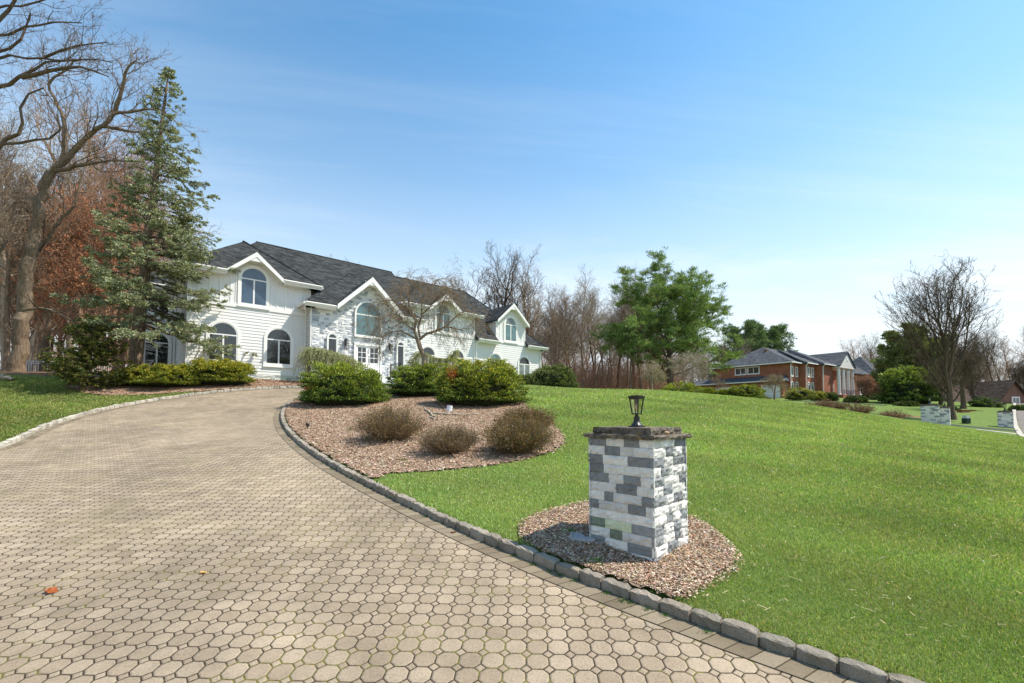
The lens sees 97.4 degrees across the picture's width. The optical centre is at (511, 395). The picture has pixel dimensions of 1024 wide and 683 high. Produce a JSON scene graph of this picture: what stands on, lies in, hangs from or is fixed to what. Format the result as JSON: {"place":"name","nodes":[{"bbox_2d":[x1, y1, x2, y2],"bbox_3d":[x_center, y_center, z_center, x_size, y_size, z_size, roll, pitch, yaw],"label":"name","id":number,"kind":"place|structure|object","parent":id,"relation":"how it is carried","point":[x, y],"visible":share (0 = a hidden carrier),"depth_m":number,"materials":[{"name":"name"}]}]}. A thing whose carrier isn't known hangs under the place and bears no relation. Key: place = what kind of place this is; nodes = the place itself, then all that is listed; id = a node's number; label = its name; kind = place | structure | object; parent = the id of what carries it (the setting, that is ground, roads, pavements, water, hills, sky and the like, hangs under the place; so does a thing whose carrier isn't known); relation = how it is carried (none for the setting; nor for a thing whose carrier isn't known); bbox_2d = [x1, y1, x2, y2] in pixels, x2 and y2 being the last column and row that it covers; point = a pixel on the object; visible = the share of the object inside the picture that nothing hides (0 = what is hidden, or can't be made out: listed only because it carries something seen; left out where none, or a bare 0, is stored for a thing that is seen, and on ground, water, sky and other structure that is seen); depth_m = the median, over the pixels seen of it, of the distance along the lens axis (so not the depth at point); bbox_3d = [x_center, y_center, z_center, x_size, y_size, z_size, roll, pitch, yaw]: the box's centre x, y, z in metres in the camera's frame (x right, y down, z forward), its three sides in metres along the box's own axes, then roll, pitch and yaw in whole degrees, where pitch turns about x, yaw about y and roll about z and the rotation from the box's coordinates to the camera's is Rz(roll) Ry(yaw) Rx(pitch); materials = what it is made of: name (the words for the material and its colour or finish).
{"place":"outdoors","nodes":[
{"label":"outdoors","id":0,"kind":"place"},
{"bbox_2d":[0,388,812,682],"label":"driveway","id":1,"kind":"structure","parent":0,"point":[121,529],"depth_m":4.33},
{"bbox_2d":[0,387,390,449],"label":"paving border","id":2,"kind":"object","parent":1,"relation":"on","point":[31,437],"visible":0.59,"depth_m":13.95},
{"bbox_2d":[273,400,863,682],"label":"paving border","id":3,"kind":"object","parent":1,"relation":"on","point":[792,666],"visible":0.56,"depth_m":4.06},
{"bbox_2d":[286,440,719,634],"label":"kerb weeds","id":4,"kind":"object","parent":3,"relation":"on","point":[573,579],"visible":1,"depth_m":4.05,"materials":[{"name":"green plant"}]},
{"bbox_2d":[0,372,1023,682],"bbox_3d":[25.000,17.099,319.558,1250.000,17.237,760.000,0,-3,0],"label":"lawn ground","id":5,"kind":"structure","parent":0,"point":[984,416],"depth_m":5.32,"materials":[{"name":"green plant"}]},
{"bbox_2d":[0,94,52,252],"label":"bare tree","id":6,"kind":"object","parent":5,"relation":"on","point":[13,205],"visible":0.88,"depth_m":24.47,"materials":[{"name":"brown plant"}]},
{"bbox_2d":[0,102,60,370],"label":"bare tree","id":7,"kind":"object","parent":5,"relation":"on","point":[3,260],"visible":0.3,"depth_m":30.68,"materials":[{"name":"brown plant"}]},
{"bbox_2d":[3,174,90,371],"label":"bare tree","id":8,"kind":"object","parent":5,"relation":"on","point":[34,348],"visible":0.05,"depth_m":34.15,"materials":[{"name":"brown plant"}]},
{"bbox_2d":[0,217,101,356],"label":"bare tree","id":9,"kind":"object","parent":5,"relation":"on","point":[63,319],"visible":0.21,"depth_m":32.37,"materials":[{"name":"brown plant"}]},
{"bbox_2d":[0,112,102,371],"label":"bare tree","id":10,"kind":"object","parent":5,"relation":"on","point":[6,339],"visible":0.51,"depth_m":28.38,"materials":[{"name":"brown plant"}]},
{"bbox_2d":[0,141,108,371],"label":"bare tree","id":11,"kind":"object","parent":5,"relation":"on","point":[45,342],"visible":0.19,"depth_m":31.58,"materials":[{"name":"brown plant"}]},
{"bbox_2d":[0,0,137,192],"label":"bare tree","id":12,"kind":"object","parent":5,"relation":"on","point":[27,75],"visible":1,"depth_m":13.90,"materials":[{"name":"brown plant"}]},
{"bbox_2d":[0,91,141,308],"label":"bare tree","id":13,"kind":"object","parent":5,"relation":"on","point":[51,153],"visible":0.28,"depth_m":32.09,"materials":[{"name":"brown plant"}]},
{"bbox_2d":[0,169,147,369],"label":"bare tree","id":14,"kind":"object","parent":5,"relation":"on","point":[79,261],"visible":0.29,"depth_m":29.55,"materials":[{"name":"brown plant"}]},
{"bbox_2d":[20,182,142,361],"bbox_3d":[-28.026,-7.377,29.879,6.461,12.481,5.398,2,-3,-38],"label":"bare tree","id":15,"kind":"object","parent":5,"relation":"on","point":[72,279],"visible":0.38,"depth_m":29.09,"materials":[{"name":"brown plant"}]},
{"bbox_2d":[6,163,158,371],"bbox_3d":[-38.045,-11.315,38.921,10.838,20.774,10.773,0,-3,-2],"label":"bare tree","id":16,"kind":"object","parent":5,"relation":"on","point":[31,344],"visible":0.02,"depth_m":36.50,"materials":[{"name":"brown plant"}]},
{"bbox_2d":[3,61,193,346],"bbox_3d":[-31.923,-12.905,35.323,14.416,23.920,8.586,0,-3,-10],"label":"bare tree","id":17,"kind":"object","parent":5,"relation":"on","point":[53,123],"visible":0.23,"depth_m":34.26,"materials":[{"name":"brown plant"}]},
{"bbox_2d":[0,19,209,371],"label":"bare tree","id":18,"kind":"object","parent":5,"relation":"on","point":[27,267],"visible":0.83,"depth_m":25.20,"materials":[{"name":"brown plant"}]},
{"bbox_2d":[54,111,178,368],"bbox_3d":[-27.707,-10.005,31.779,6.578,17.744,11.084,2,-3,-43],"label":"bare tree","id":19,"kind":"object","parent":5,"relation":"on","point":[120,356],"visible":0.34,"depth_m":30.31,"materials":[{"name":"brown plant"}]},
{"bbox_2d":[72,149,179,372],"bbox_3d":[-32.337,-11.419,37.886,7.526,20.974,12.630,2,-3,-34],"label":"bare tree","id":20,"kind":"object","parent":5,"relation":"on","point":[114,311],"visible":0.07,"depth_m":37.53,"materials":[{"name":"brown plant"}]},
{"bbox_2d":[49,124,222,343],"bbox_3d":[-29.953,-10.819,36.698,11.989,19.694,7.065,1,-3,-18],"label":"bare tree","id":21,"kind":"object","parent":5,"relation":"on","point":[130,206],"visible":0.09,"depth_m":35.80,"materials":[{"name":"brown plant"}]},
{"bbox_2d":[0,375,286,441],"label":"grass","id":22,"kind":"structure","parent":5,"relation":"on","point":[19,416],"depth_m":17.57,"materials":[{"name":"green plant"}]},
{"bbox_2d":[64,376,305,394],"bbox_3d":[-15.512,-0.601,23.452,13.889,1.529,7.872,0,-3,0],"label":"mulch bed","id":23,"kind":"object","parent":5,"relation":"on","point":[148,391],"visible":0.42,"depth_m":21.17,"materials":[{"name":"brown wood"}]},
{"bbox_2d":[35,313,138,391],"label":"cypress","id":24,"kind":"object","parent":23,"relation":"on","point":[77,370],"visible":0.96,"depth_m":20.03,"materials":[{"name":"green plant"}]},
{"bbox_2d":[49,66,258,367],"bbox_3d":[-17.754,-9.026,23.580,8.268,16.715,8.120,0,-3,0],"label":"spruce","id":25,"kind":"object","parent":23,"relation":"on","point":[141,294],"visible":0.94,"depth_m":22.81,"materials":[{"name":"green plant"}]},
{"bbox_2d":[109,362,201,385],"bbox_3d":[-17.080,-1.004,21.766,4.359,1.182,3.101,0,-3,0],"label":"juniper shrub","id":26,"kind":"object","parent":23,"relation":"on","point":[167,375],"visible":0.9,"depth_m":21.00,"materials":[{"name":"green plant"}]},
{"bbox_2d":[177,356,258,384],"bbox_3d":[-14.780,-1.245,22.809,4.233,1.410,3.137,0,-3,0],"label":"juniper shrub","id":27,"kind":"object","parent":23,"relation":"on","point":[227,371],"visible":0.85,"depth_m":21.95,"materials":[{"name":"green plant"}]},
{"bbox_2d":[291,346,364,378],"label":"weeping cedar","id":28,"kind":"object","parent":23,"relation":"on","point":[314,354],"visible":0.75,"depth_m":24.75,"materials":[{"name":"green plant"}]},
{"bbox_2d":[0,385,389,447],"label":"kerb","id":29,"kind":"structure","parent":5,"relation":"on","point":[20,437],"depth_m":16.13,"materials":[{"name":"stone"}]},
{"bbox_2d":[128,240,548,385],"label":"white house","id":30,"kind":"structure","parent":5,"relation":"on","point":[282,305],"depth_m":28.04,"materials":[{"name":"white wood"}]},
{"bbox_2d":[144,331,171,369],"bbox_3d":[-21.930,-2.656,27.778,1.500,2.690,0.125,2,-3,-41],"label":"window","id":31,"kind":"structure","parent":30,"relation":"in","point":[163,353],"depth_m":27.85,"materials":[{"name":"black glass"}]},
{"bbox_2d":[205,320,239,361],"bbox_3d":[-16.024,-2.969,24.973,1.660,2.470,0.125,2,-3,-41],"label":"window","id":32,"kind":"structure","parent":30,"relation":"in","point":[224,327],"depth_m":25.05,"materials":[{"name":"white glass"}]},
{"bbox_2d":[237,265,269,309],"bbox_3d":[-14.939,-6.279,26.061,1.660,2.480,0.125,2,-3,-41],"label":"window","id":33,"kind":"structure","parent":30,"relation":"in","point":[253,282],"depth_m":26.03,"materials":[{"name":"glass"}]},
{"bbox_2d":[263,326,293,367],"bbox_3d":[-13.896,-2.888,26.822,1.660,2.470,0.125,2,-3,-41],"label":"window","id":34,"kind":"structure","parent":30,"relation":"in","point":[278,349],"depth_m":26.79,"materials":[{"name":"white glass"}]},
{"bbox_2d":[326,333,337,361],"bbox_3d":[-11.115,-2.859,27.827,0.700,2.040,0.135,2,-3,-41],"label":"window","id":35,"kind":"structure","parent":30,"relation":"in","point":[332,339],"depth_m":27.84,"materials":[{"name":"white glass"}]},
{"bbox_2d":[356,345,367,368],"bbox_3d":[-9.717,-2.213,29.089,0.800,2.020,0.045,2,-3,-41],"label":"door","id":36,"kind":"structure","parent":30,"relation":"in","point":[361,351],"depth_m":29.13,"materials":[{"name":"white glass"}]},
{"bbox_2d":[354,301,381,339],"bbox_3d":[-9.379,-4.951,29.429,1.880,2.420,0.135,2,-3,-41],"label":"window","id":37,"kind":"structure","parent":30,"relation":"in","point":[358,331],"depth_m":29.22,"materials":[{"name":"teal glass"}]},
{"bbox_2d":[368,346,379,371],"bbox_3d":[-9.074,-2.191,29.591,0.800,2.020,0.125,2,-3,-41],"label":"door","id":38,"kind":"structure","parent":30,"relation":"in","point":[372,357],"depth_m":29.62,"materials":[{"name":"white glass"}]},
{"bbox_2d":[396,341,404,367],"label":"window","id":39,"kind":"structure","parent":30,"relation":"in","point":[401,346],"depth_m":30.84,"materials":[{"name":"white glass"}]},
{"bbox_2d":[434,303,451,334],"bbox_3d":[-5.270,-5.865,34.456,1.550,2.385,0.125,2,-3,-41],"label":"window","id":40,"kind":"structure","parent":30,"relation":"in","point":[444,318],"depth_m":34.43,"materials":[{"name":"white glass"}]},
{"bbox_2d":[504,316,517,343],"bbox_3d":[-0.109,-5.688,38.926,1.580,2.380,0.125,2,-3,-41],"label":"window","id":41,"kind":"structure","parent":30,"relation":"in","point":[510,323],"depth_m":38.92,"materials":[{"name":"white glass"}]},
{"bbox_2d":[517,355,530,374],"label":"window","id":42,"kind":"structure","parent":30,"relation":"in","point":[523,360],"depth_m":39.83,"materials":[{"name":"white glass"}]},
{"bbox_2d":[285,391,567,477],"bbox_3d":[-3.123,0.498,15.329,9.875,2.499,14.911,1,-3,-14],"label":"mulch bed","id":43,"kind":"object","parent":5,"relation":"on","point":[417,466],"visible":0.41,"depth_m":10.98,"materials":[{"name":"brown wood"}]},
{"bbox_2d":[294,359,391,404],"bbox_3d":[-6.439,-0.509,17.826,3.727,1.788,3.420,2,-3,-41],"label":"yew shrub","id":44,"kind":"object","parent":43,"relation":"on","point":[334,384],"visible":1,"depth_m":16.97,"materials":[{"name":"green plant"}]},
{"bbox_2d":[347,403,431,442],"bbox_3d":[-3.019,0.687,11.128,1.938,1.011,1.991,2,-3,-38],"label":"deciduous shrub","id":45,"kind":"object","parent":43,"relation":"on","point":[388,425],"visible":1,"depth_m":10.85,"materials":[{"name":"brown plant"}]},
{"bbox_2d":[382,362,446,395],"bbox_3d":[-3.899,-0.752,20.492,3.937,1.573,3.452,0,-3,0],"label":"yew shrub","id":46,"kind":"object","parent":43,"relation":"on","point":[411,380],"visible":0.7,"depth_m":19.72,"materials":[{"name":"green plant"}]},
{"bbox_2d":[350,252,498,371],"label":"weeping cherry tree","id":47,"kind":"object","parent":43,"relation":"on","point":[407,309],"visible":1,"depth_m":21.30,"materials":[{"name":"brown plant"}]},
{"bbox_2d":[408,420,484,454],"bbox_3d":[-1.399,0.914,9.835,1.674,0.818,1.645,-2,-3,37],"label":"deciduous shrub","id":48,"kind":"object","parent":43,"relation":"on","point":[446,440],"visible":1,"depth_m":9.50,"materials":[{"name":"brown plant"}]},
{"bbox_2d":[430,356,533,404],"bbox_3d":[-1.139,-0.577,17.649,4.282,1.950,3.247,0,-3,0],"label":"yew shrub","id":49,"kind":"object","parent":43,"relation":"on","point":[466,382],"visible":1,"depth_m":16.90,"materials":[{"name":"green plant"}]},
{"bbox_2d":[479,415,557,457],"bbox_3d":[0.114,0.899,9.794,1.768,1.002,1.932,0,-3,0],"label":"deciduous shrub","id":50,"kind":"object","parent":43,"relation":"on","point":[520,435],"visible":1,"depth_m":9.45,"materials":[{"name":"brown plant"}]},
{"bbox_2d":[492,404,558,430],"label":"deciduous shrub","id":51,"kind":"object","parent":43,"relation":"on","point":[535,413],"visible":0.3,"depth_m":11.89,"materials":[{"name":"brown plant"}]},
{"bbox_2d":[406,348,460,368],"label":"weeping cedar","id":52,"kind":"object","parent":5,"relation":"on","point":[418,356],"visible":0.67,"depth_m":25.53,"materials":[{"name":"green plant"}]},
{"bbox_2d":[446,259,513,308],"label":"bare tree","id":53,"kind":"object","parent":5,"relation":"on","point":[473,275],"visible":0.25,"depth_m":50.88,"materials":[{"name":"brown plant"}]},
{"bbox_2d":[478,239,537,333],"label":"bare tree","id":54,"kind":"object","parent":5,"relation":"on","point":[505,290],"visible":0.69,"depth_m":48.91,"materials":[{"name":"brown plant"}]},
{"bbox_2d":[492,244,552,339],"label":"bare tree","id":55,"kind":"object","parent":5,"relation":"on","point":[529,306],"visible":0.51,"depth_m":51.97,"materials":[{"name":"brown plant"}]},
{"bbox_2d":[530,364,579,387],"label":"rhododendron","id":56,"kind":"object","parent":5,"relation":"on","point":[560,375],"visible":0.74,"depth_m":29.42,"materials":[{"name":"green plant"}]},
{"bbox_2d":[541,312,579,363],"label":"bare tree","id":57,"kind":"object","parent":5,"relation":"on","point":[559,338],"visible":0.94,"depth_m":47.83,"materials":[{"name":"brown plant"}]},
{"bbox_2d":[535,281,592,366],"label":"bare tree","id":58,"kind":"object","parent":5,"relation":"on","point":[569,317],"visible":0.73,"depth_m":49.98,"materials":[{"name":"brown plant"}]},
{"bbox_2d":[531,284,600,365],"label":"bare tree","id":59,"kind":"object","parent":5,"relation":"on","point":[551,326],"visible":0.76,"depth_m":49.78,"materials":[{"name":"brown plant"}]},
{"bbox_2d":[567,265,610,387],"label":"bare tree","id":60,"kind":"object","parent":5,"relation":"on","point":[581,344],"visible":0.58,"depth_m":52.87,"materials":[{"name":"brown plant"}]},
{"bbox_2d":[571,286,610,388],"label":"bare tree","id":61,"kind":"object","parent":5,"relation":"on","point":[592,329],"visible":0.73,"depth_m":51.33,"materials":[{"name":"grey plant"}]},
{"bbox_2d":[573,278,620,385],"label":"bare tree","id":62,"kind":"object","parent":5,"relation":"on","point":[597,306],"visible":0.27,"depth_m":56.92,"materials":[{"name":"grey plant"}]},
{"bbox_2d":[280,397,926,682],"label":"kerb","id":63,"kind":"structure","parent":5,"relation":"on","point":[854,669],"depth_m":3.91,"materials":[{"name":"stone"}]},
{"bbox_2d":[586,296,627,381],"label":"bare tree","id":64,"kind":"object","parent":5,"relation":"on","point":[609,311],"visible":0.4,"depth_m":54.35,"materials":[{"name":"brown plant"}]},
{"bbox_2d":[541,349,690,389],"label":"undergrowth","id":65,"kind":"object","parent":5,"relation":"on","point":[610,382],"visible":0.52,"depth_m":50.44,"materials":[{"name":"brown plant"}]},
{"bbox_2d":[607,288,647,388],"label":"bare tree","id":66,"kind":"object","parent":5,"relation":"on","point":[631,362],"visible":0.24,"depth_m":46.29,"materials":[{"name":"brown plant"}]},
{"bbox_2d":[518,500,746,598],"bbox_3d":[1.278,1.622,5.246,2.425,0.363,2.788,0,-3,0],"label":"bark mulch","id":67,"kind":"object","parent":5,"relation":"on","point":[712,548],"visible":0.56,"depth_m":4.75,"materials":[{"name":"brown wood"}]},
{"bbox_2d":[582,426,692,561],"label":"stone pillar","id":68,"kind":"structure","parent":67,"relation":"on","point":[638,494],"depth_m":4.82,"materials":[{"name":"white stone"}]},
{"bbox_2d":[628,395,644,426],"bbox_3d":[1.427,0.182,5.152,0.140,0.365,0.140,2,-3,-43],"label":"pillar lamp","id":69,"kind":"object","parent":68,"relation":"on","point":[636,421],"visible":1,"depth_m":5.12,"materials":[{"name":"black metal"}]},
{"bbox_2d":[639,358,668,388],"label":"tree","id":70,"kind":"object","parent":5,"relation":"on","point":[651,373],"visible":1,"depth_m":36.04,"materials":[{"name":"brown plant"}]},
{"bbox_2d":[587,246,754,384],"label":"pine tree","id":71,"kind":"object","parent":5,"relation":"on","point":[687,324],"visible":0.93,"depth_m":42.73,"materials":[{"name":"green plant"}]},
{"bbox_2d":[660,380,705,392],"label":"juniper shrub","id":72,"kind":"object","parent":5,"relation":"on","point":[690,387],"visible":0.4,"depth_m":32.44,"materials":[{"name":"green plant"}]},
{"bbox_2d":[667,349,715,382],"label":"tree","id":73,"kind":"object","parent":5,"relation":"on","point":[687,361],"visible":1,"depth_m":36.75,"materials":[{"name":"brown plant"}]},
{"bbox_2d":[416,386,1023,675],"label":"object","id":74,"kind":"object","parent":5,"relation":"on","point":[840,532],"visible":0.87,"depth_m":5.55,"materials":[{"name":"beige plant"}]},
{"bbox_2d":[706,319,776,379],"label":"pine tree","id":75,"kind":"object","parent":5,"relation":"on","point":[750,326],"visible":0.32,"depth_m":94.97,"materials":[{"name":"green plant"}]},
{"bbox_2d":[728,383,767,397],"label":"juniper shrub","id":76,"kind":"object","parent":5,"relation":"on","point":[752,390],"visible":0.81,"depth_m":32.44,"materials":[{"name":"green plant"}]},
{"bbox_2d":[758,373,792,399],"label":"tree","id":77,"kind":"object","parent":5,"relation":"on","point":[777,380],"visible":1,"depth_m":33.75,"materials":[{"name":"brown plant"}]},
{"bbox_2d":[694,347,857,397],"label":"brick house","id":78,"kind":"structure","parent":5,"relation":"on","point":[816,372],"depth_m":79.95,"materials":[{"name":"red brick"}]},
{"bbox_2d":[755,322,797,351],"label":"pine tree","id":79,"kind":"object","parent":5,"relation":"on","point":[777,334],"visible":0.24,"depth_m":96.11,"materials":[{"name":"green plant"}]},
{"bbox_2d":[783,387,817,399],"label":"azalea shrub","id":80,"kind":"object","parent":5,"relation":"on","point":[806,394],"visible":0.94,"depth_m":63.08,"materials":[{"name":"green plant"}]},
{"bbox_2d":[836,357,880,396],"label":"brick house","id":81,"kind":"structure","parent":5,"relation":"on","point":[864,367],"depth_m":104.82,"materials":[{"name":"grey"}]},
{"bbox_2d":[851,374,883,398],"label":"tree","id":82,"kind":"object","parent":5,"relation":"on","point":[867,384],"visible":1,"depth_m":61.31,"materials":[{"name":"brown plant"}]},
{"bbox_2d":[868,340,897,381],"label":"evergreen tree","id":83,"kind":"object","parent":5,"relation":"on","point":[880,348],"visible":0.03,"depth_m":81.80,"materials":[{"name":"green plant"}]},
{"bbox_2d":[869,322,923,391],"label":"evergreen tree","id":84,"kind":"object","parent":5,"relation":"on","point":[886,362],"visible":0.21,"depth_m":77.42,"materials":[{"name":"green plant"}]},
{"bbox_2d":[874,364,943,402],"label":"round evergreen","id":85,"kind":"object","parent":5,"relation":"on","point":[898,384],"visible":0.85,"depth_m":58.65,"materials":[{"name":"green plant"}]},
{"bbox_2d":[892,324,961,387],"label":"evergreen tree","id":86,"kind":"object","parent":5,"relation":"on","point":[905,361],"visible":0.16,"depth_m":73.08,"materials":[{"name":"green plant"}]},
{"bbox_2d":[919,404,939,423],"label":"stone pillar","id":87,"kind":"structure","parent":5,"relation":"on","point":[930,413],"depth_m":33.78,"materials":[{"name":"grey stone"}]},
{"bbox_2d":[872,250,1007,419],"bbox_3d":[36.783,-5.061,38.450,9.594,14.308,8.188,0,-3,0],"label":"bare tree","id":88,"kind":"object","parent":5,"relation":"on","point":[954,321],"visible":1,"depth_m":38.02,"materials":[{"name":"brown dark bark"}]},
{"bbox_2d":[927,355,960,404],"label":"bare tree","id":89,"kind":"object","parent":5,"relation":"on","point":[940,402],"visible":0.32,"depth_m":57.73,"materials":[{"name":"brown plant"}]},
{"bbox_2d":[939,407,950,425],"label":"stone pillar","id":90,"kind":"structure","parent":5,"relation":"on","point":[945,417],"depth_m":33.57,"materials":[{"name":"grey stone"}]},
{"bbox_2d":[919,330,995,408],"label":"bare tree","id":91,"kind":"object","parent":5,"relation":"on","point":[963,404],"visible":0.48,"depth_m":51.55,"materials":[{"name":"brown plant"}]},
{"bbox_2d":[953,344,994,399],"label":"bare tree","id":92,"kind":"object","parent":5,"relation":"on","point":[972,388],"visible":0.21,"depth_m":56.16,"materials":[{"name":"brown plant"}]},
{"bbox_2d":[934,379,1023,403],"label":"brick house","id":93,"kind":"structure","parent":5,"relation":"on","point":[1008,391],"depth_m":66.88,"materials":[{"name":"brown brick"}]},
{"bbox_2d":[966,396,1004,407],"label":"evergreen shrub","id":94,"kind":"object","parent":5,"relation":"on","point":[978,401],"visible":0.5,"depth_m":54.50,"materials":[{"name":"green plant"}]},
{"bbox_2d":[969,323,1003,380],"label":"bare tree","id":95,"kind":"object","parent":5,"relation":"on","point":[990,342],"visible":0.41,"depth_m":88.77,"materials":[{"name":"brown plant"}]},
{"bbox_2d":[973,324,1004,380],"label":"bare tree","id":96,"kind":"object","parent":5,"relation":"on","point":[993,349],"visible":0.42,"depth_m":95.97,"materials":[{"name":"brown plant"}]},
{"bbox_2d":[985,338,1022,377],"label":"bare tree","id":97,"kind":"object","parent":5,"relation":"on","point":[1002,356],"visible":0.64,"depth_m":99.17,"materials":[{"name":"brown plant"}]},
{"bbox_2d":[997,411,1013,427],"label":"stone pillar","id":98,"kind":"structure","parent":5,"relation":"on","point":[1005,419],"depth_m":34.94,"materials":[{"name":"grey stone"}]},
{"bbox_2d":[1006,358,1023,387],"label":"bare tree","id":99,"kind":"object","parent":5,"relation":"on","point":[1014,377],"visible":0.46,"depth_m":79.48,"materials":[{"name":"grey plant"}]},
{"bbox_2d":[0,0,1023,386],"label":"sky","id":100,"kind":"structure","parent":0,"point":[801,155],"materials":[{"name":"blue"}]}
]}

